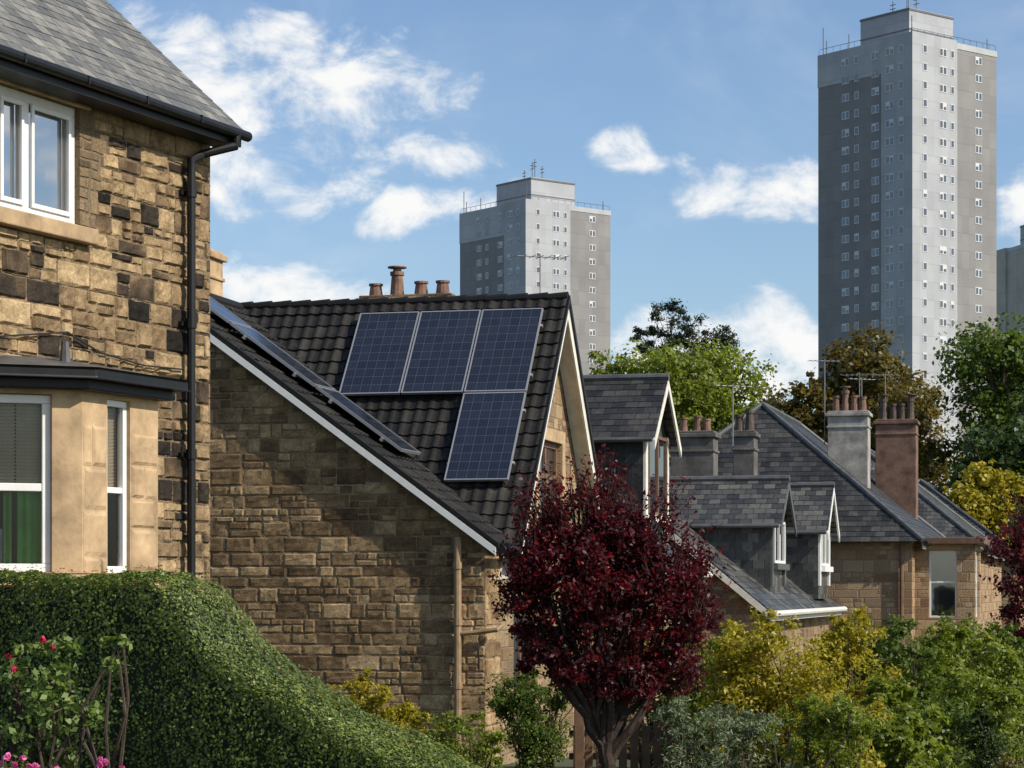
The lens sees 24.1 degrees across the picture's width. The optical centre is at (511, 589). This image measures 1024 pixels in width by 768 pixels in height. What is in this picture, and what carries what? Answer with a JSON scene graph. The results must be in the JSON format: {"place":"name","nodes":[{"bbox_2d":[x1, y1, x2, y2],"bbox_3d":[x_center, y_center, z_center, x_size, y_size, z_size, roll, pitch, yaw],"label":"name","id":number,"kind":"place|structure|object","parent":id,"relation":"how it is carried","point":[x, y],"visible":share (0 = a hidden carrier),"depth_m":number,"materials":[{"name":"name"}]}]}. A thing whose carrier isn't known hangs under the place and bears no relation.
{"place":"outdoors","nodes":[
{"label":"outdoors","id":0,"kind":"place"},
{"bbox_2d":[0,404,109,565],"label":"bay room","id":1,"kind":"object","parent":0,"point":[14,527],"visible":0.17,"depth_m":19.19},
{"bbox_2d":[459,159,610,374],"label":"tower block","id":2,"kind":"structure","parent":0,"point":[533,216],"depth_m":455.86,"materials":[{"name":"concrete"}]},
{"bbox_2d":[476,209,594,373],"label":"window frames","id":3,"kind":"structure","parent":2,"relation":"in","point":[590,217],"depth_m":453.13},
{"bbox_2d":[477,209,594,374],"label":"window glass","id":4,"kind":"structure","parent":2,"relation":"in","point":[538,211],"depth_m":452.79,"materials":[{"name":"grey"}]},
{"bbox_2d":[107,0,1023,411],"label":"sky","id":5,"kind":"structure","parent":0,"point":[373,125],"materials":[{"name":"blue"}]},
{"bbox_2d":[583,373,669,442],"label":"dormer ridge","id":6,"kind":"structure","parent":0,"point":[648,376],"depth_m":43.60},
{"bbox_2d":[669,481,788,523],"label":"dormer roof","id":7,"kind":"structure","parent":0,"point":[738,502],"depth_m":49.46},
{"bbox_2d":[669,475,789,527],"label":"dormer ridge","id":8,"kind":"structure","parent":0,"point":[745,478],"depth_m":49.88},
{"bbox_2d":[489,698,1023,767],"bbox_3d":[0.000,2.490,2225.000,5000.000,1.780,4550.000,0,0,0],"label":"ground","id":9,"kind":"structure","parent":0,"point":[567,763],"depth_m":35.20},
{"bbox_2d":[0,388,81,586],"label":"bay cant wall","id":10,"kind":"structure","parent":9,"relation":"on","point":[66,479],"depth_m":19.19,"materials":[{"name":"stone"}]},
{"bbox_2d":[0,394,50,571],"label":"bay cant window frame","id":11,"kind":"object","parent":10,"relation":"in","point":[44,486],"visible":0.98,"depth_m":19.18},
{"bbox_2d":[0,631,132,767],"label":"rose bush","id":12,"kind":"object","parent":9,"relation":"on","point":[17,729],"visible":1,"depth_m":11.36,"materials":[{"name":"green plant"}]},
{"bbox_2d":[0,82,209,591],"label":"walls","id":13,"kind":"structure","parent":9,"relation":"on","point":[91,147],"depth_m":20.96,"materials":[{"name":"stone"}]},
{"bbox_2d":[0,85,74,223],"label":"window frame","id":14,"kind":"object","parent":13,"relation":"attached to","point":[28,99],"visible":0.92,"depth_m":19.95,"materials":[{"name":"white paint"}]},
{"bbox_2d":[0,101,65,216],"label":"window glass","id":15,"kind":"object","parent":14,"relation":"attached to","point":[50,160],"visible":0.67,"depth_m":20.19,"materials":[{"name":"blue"}]},
{"bbox_2d":[0,94,70,216],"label":"casement sash","id":16,"kind":"object","parent":14,"relation":"attached to","point":[33,109],"visible":1,"depth_m":19.95,"materials":[{"name":"white paint"}]},
{"bbox_2d":[0,109,209,592],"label":"wall stones","id":17,"kind":"object","parent":13,"relation":"attached to","point":[15,312],"depth_m":21.39,"materials":[{"name":"stone"}]},
{"bbox_2d":[0,206,98,245],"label":"window sill","id":18,"kind":"structure","parent":17,"relation":"on","point":[43,225],"depth_m":19.93,"materials":[{"name":"stone"}]},
{"bbox_2d":[177,135,240,589],"bbox_3d":[-2.807,-0.873,22.147,0.642,6.745,0.183,0,0,-36],"label":"downpipe","id":19,"kind":"object","parent":13,"relation":"attached to","point":[190,324],"visible":0.74,"depth_m":21.97,"materials":[{"name":"black paint"}]},
{"bbox_3d":[-6.627,-6.357,19.131,4.770,4.395,9.370,0,0,24],"label":"roof deck","id":20,"kind":"object","parent":13,"relation":"on","visible":0},
{"bbox_2d":[0,68,225,146],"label":"soffit","id":21,"kind":"structure","parent":20,"relation":"attached to","point":[86,101],"depth_m":20.59,"materials":[{"name":"black paint"}]},
{"bbox_2d":[0,57,240,146],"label":"fascia","id":22,"kind":"structure","parent":20,"relation":"attached to","point":[31,73],"depth_m":20.39,"materials":[{"name":"black paint"}]},
{"bbox_2d":[0,0,242,129],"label":"slate roof front","id":23,"kind":"structure","parent":20,"relation":"on","point":[104,40],"depth_m":21.34,"materials":[{"name":"stone"}]},
{"bbox_2d":[0,44,252,141],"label":"gutter","id":24,"kind":"object","parent":20,"relation":"attached to","point":[35,62],"visible":1,"depth_m":20.40,"materials":[{"name":"black paint"}]},
{"bbox_2d":[82,391,157,587],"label":"bay walls","id":25,"kind":"structure","parent":9,"relation":"on","point":[142,416],"depth_m":19.89,"materials":[{"name":"stone"}]},
{"bbox_2d":[3,405,40,563],"bbox_3d":[-3.909,-0.820,19.229,0.330,1.360,0.043,0,0,-21],"label":"curtain","id":26,"kind":"object","parent":25,"relation":"hanging from","point":[28,527],"visible":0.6,"depth_m":19.23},
{"bbox_2d":[0,403,117,486],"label":"window blind","id":27,"kind":"object","parent":25,"relation":"attached to","point":[29,458],"depth_m":19.21,"materials":[{"name":"fabric"}]},
{"bbox_2d":[0,377,173,401],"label":"bay frieze","id":28,"kind":"object","parent":25,"relation":"on","point":[158,395],"visible":0.67,"depth_m":19.16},
{"bbox_2d":[0,364,190,391],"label":"bay cornice","id":29,"kind":"structure","parent":28,"relation":"on","point":[101,374],"depth_m":19.08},
{"bbox_2d":[0,341,161,376],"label":"bay lead roof","id":30,"kind":"structure","parent":29,"relation":"on","point":[65,359],"depth_m":19.39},
{"bbox_2d":[83,425,106,585],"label":"bay pier stones","id":31,"kind":"object","parent":25,"relation":"attached to","point":[94,533],"visible":0.54,"depth_m":19.39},
{"bbox_2d":[107,399,126,572],"bbox_3d":[-3.288,-0.850,19.751,0.060,1.420,0.340,0,0,24],"label":"bay front window frame","id":32,"kind":"object","parent":25,"relation":"attached to","point":[120,490],"visible":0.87,"depth_m":19.86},
{"bbox_2d":[131,434,156,587],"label":"bay pier stones","id":33,"kind":"object","parent":25,"relation":"attached to","point":[144,542],"visible":0.61,"depth_m":20.05,"materials":[{"name":"stone"}]},
{"bbox_2d":[0,563,494,767],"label":"hedge","id":34,"kind":"object","parent":9,"relation":"on","point":[209,685],"visible":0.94,"depth_m":12.56,"materials":[{"name":"green plant"}]},
{"bbox_2d":[210,342,499,762],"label":"walls","id":35,"kind":"structure","parent":9,"relation":"on","point":[375,475],"depth_m":34.52,"materials":[{"name":"brown stone"}]},
{"bbox_2d":[210,352,484,764],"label":"gable wall stones","id":36,"kind":"object","parent":35,"relation":"attached to","point":[415,610],"visible":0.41,"depth_m":34.55,"materials":[{"name":"brown stone"}]},
{"bbox_2d":[210,303,532,545],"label":"tiled roof side","id":37,"kind":"structure","parent":35,"relation":"on","point":[416,470],"depth_m":35.33,"materials":[{"name":"tile"}]},
{"bbox_2d":[230,322,335,389],"bbox_3d":[-3.445,-3.471,36.014,1.620,0.094,1.045,37,8,11],"label":"solar panel","id":38,"kind":"object","parent":37,"relation":"attached to","point":[298,369],"visible":1,"depth_m":35.86,"materials":[{"name":"glass"}]},
{"bbox_2d":[210,334,495,554],"bbox_3d":[-2.863,-2.525,34.439,5.430,4.070,0.034,0,0,14],"label":"verge board","id":39,"kind":"object","parent":37,"relation":"attached to","point":[382,466],"visible":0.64,"depth_m":34.27,"materials":[{"name":"white paint"}]},
{"bbox_2d":[210,327,499,546],"bbox_3d":[-2.837,-2.626,34.458,5.470,4.048,0.060,0,0,14],"label":"verge undercloak","id":40,"kind":"object","parent":37,"relation":"attached to","point":[229,344],"visible":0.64,"depth_m":34.32,"materials":[{"name":"concrete"}]},
{"bbox_2d":[316,386,420,454],"bbox_3d":[-2.142,-2.496,35.689,1.620,0.094,1.045,37,8,11],"label":"solar panel","id":41,"kind":"object","parent":37,"relation":"attached to","point":[385,433],"visible":1,"depth_m":35.53,"materials":[{"name":"glass"}]},
{"bbox_2d":[226,298,566,556],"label":"tiled roof","id":42,"kind":"structure","parent":35,"relation":"attached to","point":[315,336],"depth_m":37.06,"materials":[{"name":"tile"}]},
{"bbox_2d":[339,311,419,395],"bbox_3d":[-2.077,-3.708,37.767,1.045,1.780,0.094,0,-39,14],"label":"solar panel","id":43,"kind":"object","parent":42,"relation":"attached to","point":[379,354],"visible":0.87,"depth_m":37.72,"materials":[{"name":"glass"}]},
{"bbox_2d":[241,292,568,308],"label":"ridge tiles","id":44,"kind":"object","parent":42,"relation":"on","point":[405,300],"visible":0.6,"depth_m":38.51,"materials":[{"name":"tile"}]},
{"bbox_2d":[401,310,480,394],"bbox_3d":[-1.097,-3.708,37.522,1.045,1.780,0.094,0,-39,14],"label":"solar panel","id":45,"kind":"object","parent":42,"relation":"attached to","point":[441,353],"visible":1,"depth_m":37.47,"materials":[{"name":"glass"}]},
{"bbox_2d":[444,392,525,481],"bbox_3d":[-0.392,-2.302,36.173,1.045,1.780,0.094,0,-39,14],"label":"solar panel","id":46,"kind":"object","parent":42,"relation":"attached to","point":[483,446],"visible":1,"depth_m":36.12,"materials":[{"name":"glass"}]},
{"bbox_2d":[464,308,543,392],"bbox_3d":[-0.117,-3.708,37.278,1.045,1.780,0.094,0,-39,14],"label":"solar panel","id":47,"kind":"object","parent":42,"relation":"attached to","point":[503,353],"visible":1,"depth_m":37.23,"materials":[{"name":"glass"}]},
{"bbox_2d":[453,537,503,761],"bbox_3d":[-0.479,1.325,33.945,0.730,4.150,0.140,0,0,12],"label":"downpipe","id":48,"kind":"object","parent":35,"relation":"attached to","point":[457,624],"visible":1,"depth_m":33.95,"materials":[{"name":"brown paint"}]},
{"bbox_2d":[485,538,500,765],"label":"return wall stones","id":49,"kind":"object","parent":35,"relation":"attached to","point":[492,665],"visible":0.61,"depth_m":34.31,"materials":[{"name":"brown stone"}]},
{"bbox_2d":[315,667,424,732],"bbox_3d":[-1.321,1.430,21.322,1.117,1.496,0.841,0,0,-25],"label":"golden shrub","id":50,"kind":"object","parent":9,"relation":"on","point":[368,699],"visible":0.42,"depth_m":21.18,"materials":[{"name":"yellow plant"}]},
{"bbox_2d":[414,709,509,767],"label":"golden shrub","id":51,"kind":"object","parent":9,"relation":"on","point":[483,749],"visible":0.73,"depth_m":18.94,"materials":[{"name":"green plant"}]},
{"bbox_2d":[477,668,579,767],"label":"privet bush","id":52,"kind":"object","parent":9,"relation":"on","point":[533,738],"visible":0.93,"depth_m":27.85,"materials":[{"name":"green plant"}]},
{"bbox_2d":[500,344,592,764],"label":"front gable wall","id":53,"kind":"structure","parent":9,"relation":"on","point":[558,420],"depth_m":38.40,"materials":[{"name":"brown stone"}]},
{"bbox_2d":[498,327,604,579],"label":"gable soffit","id":54,"kind":"structure","parent":53,"relation":"attached to","point":[572,404],"depth_m":39.06,"materials":[{"name":"beige paint"}]},
{"bbox_2d":[522,311,605,553],"bbox_3d":[0.869,-2.287,37.945,0.042,4.525,6.859,0,0,14],"label":"barge board","id":55,"kind":"object","parent":53,"relation":"attached to","point":[578,380],"visible":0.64,"depth_m":38.61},
{"bbox_2d":[516,295,609,556],"bbox_3d":[0.891,-2.473,37.939,0.060,4.373,6.859,0,0,14],"label":"barge cap","id":56,"kind":"object","parent":55,"relation":"attached to","point":[568,306],"visible":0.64,"depth_m":37.47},
{"bbox_2d":[486,444,737,767],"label":"plum tree","id":57,"kind":"object","parent":9,"relation":"on","point":[607,678],"visible":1,"depth_m":23.90,"materials":[{"name":"red plant"}]},
{"bbox_2d":[569,708,678,767],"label":"garden fence","id":58,"kind":"object","parent":9,"relation":"on","point":[578,756],"visible":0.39,"depth_m":29.40,"materials":[{"name":"brown wood"}]},
{"bbox_2d":[593,564,688,752],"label":"walls","id":59,"kind":"structure","parent":9,"relation":"on","point":[627,723],"depth_m":41.41,"materials":[{"name":"brown stone"}]},
{"bbox_2d":[594,418,665,549],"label":"dormer cheeks","id":60,"kind":"object","parent":59,"relation":"on","point":[631,453],"visible":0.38,"depth_m":42.60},
{"bbox_2d":[584,379,667,437],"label":"dormer roof","id":61,"kind":"structure","parent":60,"relation":"on","point":[626,408],"depth_m":43.10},
{"bbox_2d":[643,380,681,541],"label":"dormer barge board","id":62,"kind":"object","parent":61,"relation":"attached to","point":[645,455],"visible":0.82,"depth_m":42.81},
{"bbox_2d":[647,544,688,562],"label":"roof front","id":63,"kind":"structure","parent":59,"relation":"attached to","point":[669,551],"depth_m":44.82,"materials":[{"name":"stone"}]},
{"bbox_2d":[356,293,456,298],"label":"chimney stack","id":64,"kind":"object","parent":63,"relation":"on","point":[406,295],"visible":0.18,"depth_m":42.74,"materials":[{"name":"brown stone"}]},
{"bbox_2d":[369,266,449,294],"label":"chimney pots","id":65,"kind":"object","parent":64,"relation":"on","point":[397,275],"visible":0.74,"depth_m":43.05,"materials":[{"name":"ceramic"}]},
{"bbox_2d":[587,338,714,466],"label":"broadleaf tree","id":66,"kind":"object","parent":9,"relation":"on","point":[645,367],"visible":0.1,"depth_m":148.65,"materials":[{"name":"green plant"}]},
{"bbox_2d":[624,631,706,767],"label":"garden shrub","id":67,"kind":"object","parent":9,"relation":"on","point":[648,714],"visible":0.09,"depth_m":32.93,"materials":[{"name":"green plant"}]},
{"bbox_2d":[629,297,739,366],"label":"pine tree","id":68,"kind":"object","parent":9,"relation":"on","point":[688,329],"visible":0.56,"depth_m":169.61,"materials":[{"name":"green plant"}]},
{"bbox_2d":[651,695,745,767],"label":"lavender shrub","id":69,"kind":"object","parent":9,"relation":"on","point":[673,731],"visible":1,"depth_m":17.96,"materials":[{"name":"green plant"}]},
{"bbox_2d":[661,625,749,767],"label":"garden shrub","id":70,"kind":"object","parent":9,"relation":"on","point":[698,695],"visible":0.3,"depth_m":28.87,"materials":[{"name":"green plant"}]},
{"bbox_2d":[651,329,782,465],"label":"broadleaf tree","id":71,"kind":"object","parent":9,"relation":"on","point":[711,368],"visible":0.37,"depth_m":149.99,"materials":[{"name":"green plant"}]},
{"bbox_2d":[698,700,783,767],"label":"lavender shrub","id":72,"kind":"object","parent":9,"relation":"on","point":[744,725],"visible":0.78,"depth_m":18.45,"materials":[{"name":"green plant"}]},
{"bbox_2d":[669,539,828,734],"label":"walls","id":73,"kind":"structure","parent":9,"relation":"on","point":[809,628],"depth_m":46.20,"materials":[{"name":"brown stone"}]},
{"bbox_2d":[674,528,783,599],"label":"dormer cheeks","id":74,"kind":"object","parent":73,"relation":"on","point":[747,550],"visible":0.25,"depth_m":48.98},
{"bbox_2d":[669,467,840,610],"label":"roof front","id":75,"kind":"structure","parent":73,"relation":"attached to","point":[792,596],"depth_m":48.47,"materials":[{"name":"grey stone"}]},
{"bbox_2d":[669,430,720,475],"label":"chimney stack","id":76,"kind":"object","parent":75,"relation":"on","point":[700,452],"visible":0.61,"depth_m":51.96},
{"bbox_2d":[730,430,760,475],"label":"chimney stack","id":77,"kind":"object","parent":75,"relation":"on","point":[745,449],"visible":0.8,"depth_m":56.43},
{"bbox_2d":[786,534,827,598],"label":"dormer cheeks","id":78,"kind":"object","parent":75,"relation":"on","point":[802,558],"visible":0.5,"depth_m":54.39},
{"bbox_2d":[697,606,859,767],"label":"golden shrub","id":79,"kind":"object","parent":9,"relation":"on","point":[741,691],"visible":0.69,"depth_m":26.81,"materials":[{"name":"yellow plant"}]},
{"bbox_2d":[760,692,885,767],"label":"garden shrub","id":80,"kind":"object","parent":9,"relation":"on","point":[841,714],"visible":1,"depth_m":17.38,"materials":[{"name":"green plant"}]},
{"bbox_2d":[779,693,892,767],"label":"garden shrub","id":81,"kind":"object","parent":9,"relation":"on","point":[876,710],"visible":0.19,"depth_m":18.41,"materials":[{"name":"green plant"}]},
{"bbox_2d":[785,604,920,767],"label":"golden shrub","id":82,"kind":"object","parent":9,"relation":"on","point":[845,629],"visible":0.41,"depth_m":27.87,"materials":[{"name":"yellow plant"}]},
{"bbox_2d":[757,321,956,485],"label":"broadleaf tree","id":83,"kind":"object","parent":9,"relation":"on","point":[871,361],"visible":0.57,"depth_m":138.76,"materials":[{"name":"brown plant"}]},
{"bbox_2d":[828,542,914,666],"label":"walls","id":84,"kind":"structure","parent":9,"relation":"on","point":[867,574],"depth_m":60.24,"materials":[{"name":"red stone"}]},
{"bbox_2d":[718,407,919,541],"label":"roof slope","id":85,"kind":"structure","parent":84,"relation":"attached to","point":[784,450],"depth_m":61.96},
{"bbox_2d":[718,401,945,542],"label":"ridge tiles","id":86,"kind":"object","parent":84,"relation":"on","point":[772,410],"visible":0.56,"depth_m":62.64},
{"bbox_2d":[777,413,940,536],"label":"roof front","id":87,"kind":"structure","parent":84,"relation":"on","point":[920,527],"depth_m":67.46,"materials":[{"name":"tile"}]},
{"bbox_2d":[825,410,872,487],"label":"chimney stack","id":88,"kind":"object","parent":87,"relation":"on","point":[848,441],"visible":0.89,"depth_m":65.55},
{"bbox_2d":[873,419,919,518],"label":"chimney stack","id":89,"kind":"object","parent":87,"relation":"on","point":[897,460],"visible":0.9,"depth_m":71.58,"materials":[{"name":"stone"}]},
{"bbox_2d":[828,675,955,767],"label":"laurel bush","id":90,"kind":"object","parent":9,"relation":"on","point":[932,714],"visible":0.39,"depth_m":20.48,"materials":[{"name":"green plant"}]},
{"bbox_2d":[828,613,963,749],"bbox_3d":[4.903,1.418,31.031,1.978,2.236,1.453,0,0,0],"label":"laurel bush","id":91,"kind":"object","parent":9,"relation":"on","point":[885,648],"visible":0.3,"depth_m":30.93,"materials":[{"name":"green plant"}]},
{"bbox_2d":[858,708,942,767],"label":"laurel bush","id":92,"kind":"object","parent":9,"relation":"on","point":[893,737],"visible":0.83,"depth_m":18.89,"materials":[{"name":"green plant"}]},
{"bbox_2d":[840,358,963,495],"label":"broadleaf tree","id":93,"kind":"object","parent":9,"relation":"on","point":[930,471],"visible":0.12,"depth_m":148.90,"materials":[{"name":"green plant"}]},
{"bbox_2d":[898,691,984,767],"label":"garden shrub","id":94,"kind":"object","parent":9,"relation":"on","point":[961,715],"visible":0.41,"depth_m":22.82,"materials":[{"name":"green plant"}]},
{"bbox_2d":[915,544,980,657],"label":"bay walls","id":95,"kind":"structure","parent":9,"relation":"on","point":[966,580],"depth_m":60.75,"materials":[{"name":"stone"}]},
{"bbox_2d":[931,552,954,615],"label":"bay window glass","id":96,"kind":"object","parent":95,"relation":"in","point":[942,594],"visible":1,"depth_m":60.81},
{"bbox_2d":[905,612,1023,745],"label":"garden shrub","id":97,"kind":"object","parent":9,"relation":"on","point":[991,665],"visible":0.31,"depth_m":32.93,"materials":[{"name":"green plant"}]},
{"bbox_2d":[911,612,1023,757],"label":"garden shrub","id":98,"kind":"object","parent":9,"relation":"on","point":[1006,634],"visible":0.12,"depth_m":35.74,"materials":[{"name":"green plant"}]},
{"bbox_2d":[919,665,1023,767],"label":"garden shrub","id":99,"kind":"object","parent":9,"relation":"on","point":[1012,705],"visible":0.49,"depth_m":25.81,"materials":[{"name":"green plant"}]},
{"bbox_2d":[932,311,1023,506],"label":"broadleaf tree","id":100,"kind":"object","parent":9,"relation":"on","point":[987,357],"visible":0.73,"depth_m":134.01,"materials":[{"name":"green plant"}]},
{"bbox_2d":[942,460,1023,544],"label":"broadleaf tree","id":101,"kind":"object","parent":9,"relation":"on","point":[975,494],"visible":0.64,"depth_m":103.40,"materials":[{"name":"yellow plant"}]},
{"bbox_2d":[947,415,1023,551],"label":"broadleaf tree","id":102,"kind":"object","parent":9,"relation":"on","point":[1007,454],"visible":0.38,"depth_m":107.75,"materials":[{"name":"green plant"}]},
{"bbox_2d":[958,706,1013,767],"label":"box ball","id":103,"kind":"object","parent":9,"relation":"on","point":[991,746],"visible":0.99,"depth_m":19.94,"materials":[{"name":"green plant"}]},
{"bbox_2d":[981,551,1000,651],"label":"walls","id":104,"kind":"structure","parent":9,"relation":"on","point":[990,604],"depth_m":83.35,"materials":[{"name":"beige stone"}]},
{"bbox_2d":[870,457,988,550],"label":"roof slope","id":105,"kind":"structure","parent":104,"relation":"attached to","point":[936,519],"depth_m":78.01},
{"bbox_2d":[973,493,1023,654],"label":"plum tree","id":106,"kind":"object","parent":9,"relation":"on","point":[1012,610],"visible":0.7,"depth_m":40.92,"materials":[{"name":"red plant"}]},
{"bbox_2d":[786,487,833,530],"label":"dormer roof","id":107,"kind":"structure","parent":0,"point":[813,512],"depth_m":54.75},
{"bbox_2d":[818,0,996,495],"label":"tower block","id":108,"kind":"structure","parent":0,"point":[907,173],"depth_m":362.90,"materials":[{"name":"concrete"}]},
{"bbox_2d":[841,44,981,488],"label":"window frames","id":109,"kind":"structure","parent":108,"relation":"in","point":[943,248],"depth_m":360.56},
{"bbox_2d":[842,45,981,486],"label":"window glass","id":110,"kind":"structure","parent":108,"relation":"in","point":[901,46],"depth_m":361.18,"materials":[{"name":"grey"}]},
{"bbox_2d":[996,225,1023,404],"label":"tower block","id":111,"kind":"structure","parent":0,"point":[1009,280],"depth_m":545.29,"materials":[{"name":"concrete"}]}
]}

